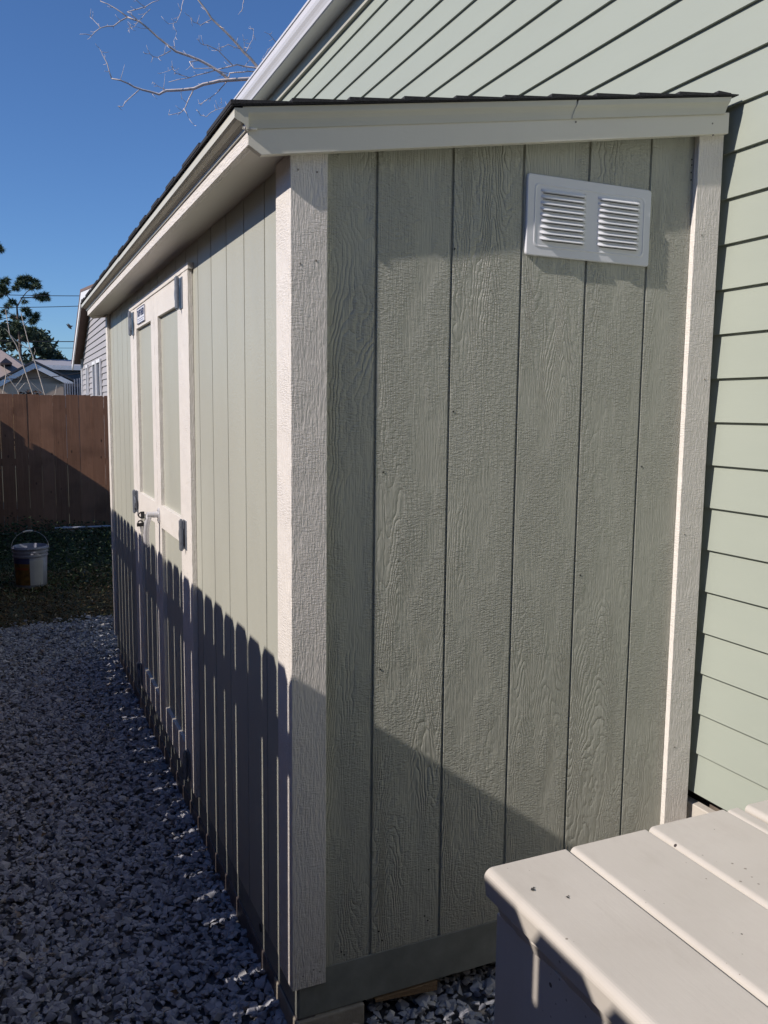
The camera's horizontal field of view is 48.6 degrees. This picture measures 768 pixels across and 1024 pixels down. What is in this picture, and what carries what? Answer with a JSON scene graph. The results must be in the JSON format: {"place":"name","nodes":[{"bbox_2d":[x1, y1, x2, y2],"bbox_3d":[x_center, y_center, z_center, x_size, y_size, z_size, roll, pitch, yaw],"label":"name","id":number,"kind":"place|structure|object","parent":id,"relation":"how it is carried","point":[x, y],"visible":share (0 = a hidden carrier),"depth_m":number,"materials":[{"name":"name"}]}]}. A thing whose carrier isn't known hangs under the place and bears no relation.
{"place":"outdoors","nodes":[
{"label":"outdoors","id":0,"kind":"place"},
{"bbox_2d":[0,294,64,295],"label":"overhead cable","id":1,"kind":"object","parent":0,"point":[37,295],"visible":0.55,"depth_m":31.71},
{"bbox_2d":[0,340,73,341],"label":"overhead cable","id":2,"kind":"object","parent":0,"point":[40,341],"visible":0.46,"depth_m":32.84,"materials":[{"name":"black rubber"}]},
{"bbox_2d":[0,306,76,307],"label":"overhead cable","id":3,"kind":"object","parent":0,"point":[36,307],"visible":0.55,"depth_m":32.11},
{"bbox_2d":[0,373,79,378],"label":"overhead cable","id":4,"kind":"object","parent":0,"point":[41,377],"visible":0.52,"depth_m":22.90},
{"bbox_2d":[0,451,112,629],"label":"ground","id":5,"kind":"structure","parent":0,"point":[21,607],"depth_m":7.44,"materials":[{"name":"green plant"}]},
{"bbox_2d":[0,243,50,360],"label":"pine tree","id":6,"kind":"object","parent":5,"relation":"on","point":[23,281],"visible":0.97,"depth_m":37.60,"materials":[{"name":"green plant"}]},
{"bbox_2d":[0,320,58,363],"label":"broad evergreen","id":7,"kind":"object","parent":5,"relation":"on","point":[44,350],"visible":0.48,"depth_m":42.74,"materials":[{"name":"green plant"}]},
{"bbox_2d":[2,310,56,394],"bbox_3d":[-4.805,-2.024,11.503,0.688,1.372,0.016,-2,7,-24],"label":"bare sapling","id":8,"kind":"object","parent":5,"relation":"on","point":[43,392],"visible":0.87,"depth_m":11.47,"materials":[{"name":"plant"}]},
{"bbox_2d":[11,530,48,588],"bbox_3d":[-3.199,0.419,7.694,0.320,0.508,0.316,-2,7,-24],"label":"plastic bucket","id":9,"kind":"object","parent":5,"relation":"on","point":[30,564],"visible":1,"depth_m":7.59,"materials":[{"name":"plastic"}]},
{"bbox_2d":[14,389,54,453],"bbox_3d":[-11.361,-2.760,27.608,1.725,2.442,1.458,-2,7,-24],"label":"dark bush","id":10,"kind":"object","parent":5,"relation":"on","point":[29,392],"visible":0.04,"depth_m":27.43,"materials":[{"name":"green plant"}]},
{"bbox_2d":[0,350,75,450],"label":"porch house","id":11,"kind":"structure","parent":5,"relation":"on","point":[14,366],"depth_m":29.47,"materials":[{"name":"grey wood"}]},
{"bbox_2d":[0,394,110,532],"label":"back fence","id":12,"kind":"object","parent":5,"relation":"on","point":[87,450],"visible":0.16,"depth_m":11.12,"materials":[{"name":"brown wood"}]},
{"bbox_2d":[0,515,112,603],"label":"ground cover","id":13,"kind":"object","parent":5,"relation":"on","point":[80,551],"visible":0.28,"depth_m":9.48,"materials":[{"name":"green plant"}]},
{"bbox_2d":[55,525,110,528],"bbox_3d":[-3.764,0.191,10.898,0.853,0.040,0.040,-2,7,-21],"label":"plastic pipe","id":14,"kind":"object","parent":13,"relation":"on","point":[65,527],"visible":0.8,"depth_m":10.84,"materials":[{"name":"plastic"}]},
{"bbox_2d":[32,359,80,383],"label":"grey outbuilding","id":15,"kind":"structure","parent":5,"relation":"on","point":[64,367],"depth_m":40.95,"materials":[{"name":"stone"}]},
{"bbox_2d":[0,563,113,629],"bbox_3d":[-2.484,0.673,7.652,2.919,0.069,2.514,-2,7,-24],"label":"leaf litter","id":16,"kind":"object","parent":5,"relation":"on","point":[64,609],"visible":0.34,"depth_m":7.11,"materials":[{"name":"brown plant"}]},
{"bbox_2d":[53,349,67,359],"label":"loose evergreen","id":17,"kind":"object","parent":5,"relation":"on","point":[59,355],"visible":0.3,"depth_m":49.25,"materials":[{"name":"green plant"}]},
{"bbox_2d":[63,378,81,457],"bbox_3d":[-8.805,-2.617,24.349,0.645,2.496,0.080,-2,7,-24],"label":"paling fence","id":18,"kind":"object","parent":5,"relation":"on","point":[69,388],"visible":0.23,"depth_m":24.20,"materials":[{"name":"paint"}]},
{"bbox_2d":[71,284,106,469],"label":"grey house","id":19,"kind":"structure","parent":5,"relation":"on","point":[89,351],"depth_m":19.85,"materials":[{"name":"grey wood"}]},
{"bbox_2d":[85,365,89,394],"bbox_3d":[-7.286,-2.800,20.922,0.040,1.610,0.434,-2,7,-24],"label":"window","id":20,"kind":"structure","parent":19,"relation":"in","point":[86,366],"depth_m":20.71,"materials":[{"name":"white glass"}]},
{"bbox_2d":[92,361,95,395],"bbox_3d":[-6.557,-2.600,19.298,0.040,1.610,0.702,-2,7,-24],"label":"window","id":21,"kind":"structure","parent":19,"relation":"in","point":[93,363],"depth_m":19.39,"materials":[{"name":"white glass"}]},
{"bbox_2d":[95,358,101,395],"bbox_3d":[-6.181,-2.496,18.461,0.040,1.610,0.826,-2,7,-24],"label":"window","id":22,"kind":"structure","parent":19,"relation":"in","point":[98,362],"depth_m":18.42,"materials":[{"name":"white glass"}]},
{"bbox_2d":[86,0,275,125],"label":"bare tree","id":23,"kind":"object","parent":5,"relation":"on","point":[226,79],"visible":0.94,"depth_m":14.08,"materials":[{"name":"brown plant"}]},
{"bbox_2d":[234,0,767,811],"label":"green house","id":24,"kind":"structure","parent":5,"relation":"on","point":[384,48],"depth_m":2.54,"materials":[{"name":"green wood"}]},
{"bbox_2d":[686,795,714,817],"bbox_3d":[1.409,1.231,1.679,0.032,0.417,5.000,-2,7,-24],"label":"skirt board","id":25,"kind":"object","parent":24,"relation":"attached to","point":[695,807],"depth_m":2.63,"materials":[{"name":"paint"}]},
{"bbox_2d":[0,0,306,359],"label":"sky","id":26,"kind":"structure","parent":0,"point":[79,171],"materials":[{"name":"blue"}]},
{"bbox_2d":[0,613,495,1023],"bbox_3d":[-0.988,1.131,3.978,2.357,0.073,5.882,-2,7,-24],"label":"gravel","id":27,"kind":"structure","parent":0,"point":[132,975],"depth_m":2.96,"materials":[{"name":"grey gravel"}]},
{"bbox_2d":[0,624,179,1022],"bbox_3d":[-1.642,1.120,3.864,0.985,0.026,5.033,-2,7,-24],"label":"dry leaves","id":28,"kind":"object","parent":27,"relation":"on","point":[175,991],"visible":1,"depth_m":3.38,"materials":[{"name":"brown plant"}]},
{"bbox_2d":[274,977,363,1023],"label":"concrete block","id":29,"kind":"structure","parent":27,"relation":"on","point":[350,1013],"depth_m":2.21,"materials":[{"name":"grey concrete"}]},
{"bbox_2d":[80,91,738,1020],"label":"storage shed","id":30,"kind":"structure","parent":29,"relation":"on","point":[408,405],"depth_m":2.27,"materials":[{"name":"beige wood"}]},
{"bbox_2d":[137,520,143,531],"bbox_3d":[-1.053,0.061,3.677,0.032,0.053,0.006,-2,7,-24],"label":"key","id":31,"kind":"object","parent":30,"relation":"attached to","point":[140,525],"visible":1,"depth_m":3.67,"materials":[{"name":"metal"}]},
{"bbox_2d":[138,511,146,518],"bbox_3d":[-1.044,0.013,3.675,0.039,0.031,0.012,-2,7,-24],"label":"key","id":32,"kind":"object","parent":30,"relation":"attached to","point":[143,515],"visible":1,"depth_m":3.67,"materials":[{"name":"metal"}]},
{"bbox_2d":[128,295,162,724],"bbox_3d":[-1.132,-0.017,4.040,0.043,1.906,0.650,-2,7,-24],"label":"door","id":33,"kind":"structure","parent":30,"relation":"in","point":[141,324],"depth_m":4.08,"materials":[{"name":"beige wood"}]},
{"bbox_2d":[143,275,190,780],"bbox_3d":[-0.886,0.057,3.436,0.089,1.906,0.650,-2,7,-24],"label":"door","id":34,"kind":"structure","parent":30,"relation":"in","point":[168,302],"depth_m":3.50,"materials":[{"name":"beige wood"}]},
{"bbox_2d":[373,979,436,1001],"bbox_3d":[0.020,1.288,2.382,0.185,0.027,0.206,-2,7,-24],"label":"wood shim","id":35,"kind":"object","parent":27,"relation":"on","point":[429,986],"visible":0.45,"depth_m":2.29,"materials":[{"name":"brown wood"}]},
{"bbox_2d":[484,800,767,1023],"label":"bench","id":36,"kind":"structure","parent":27,"relation":"on","point":[666,923],"depth_m":1.13,"materials":[{"name":"paint"}]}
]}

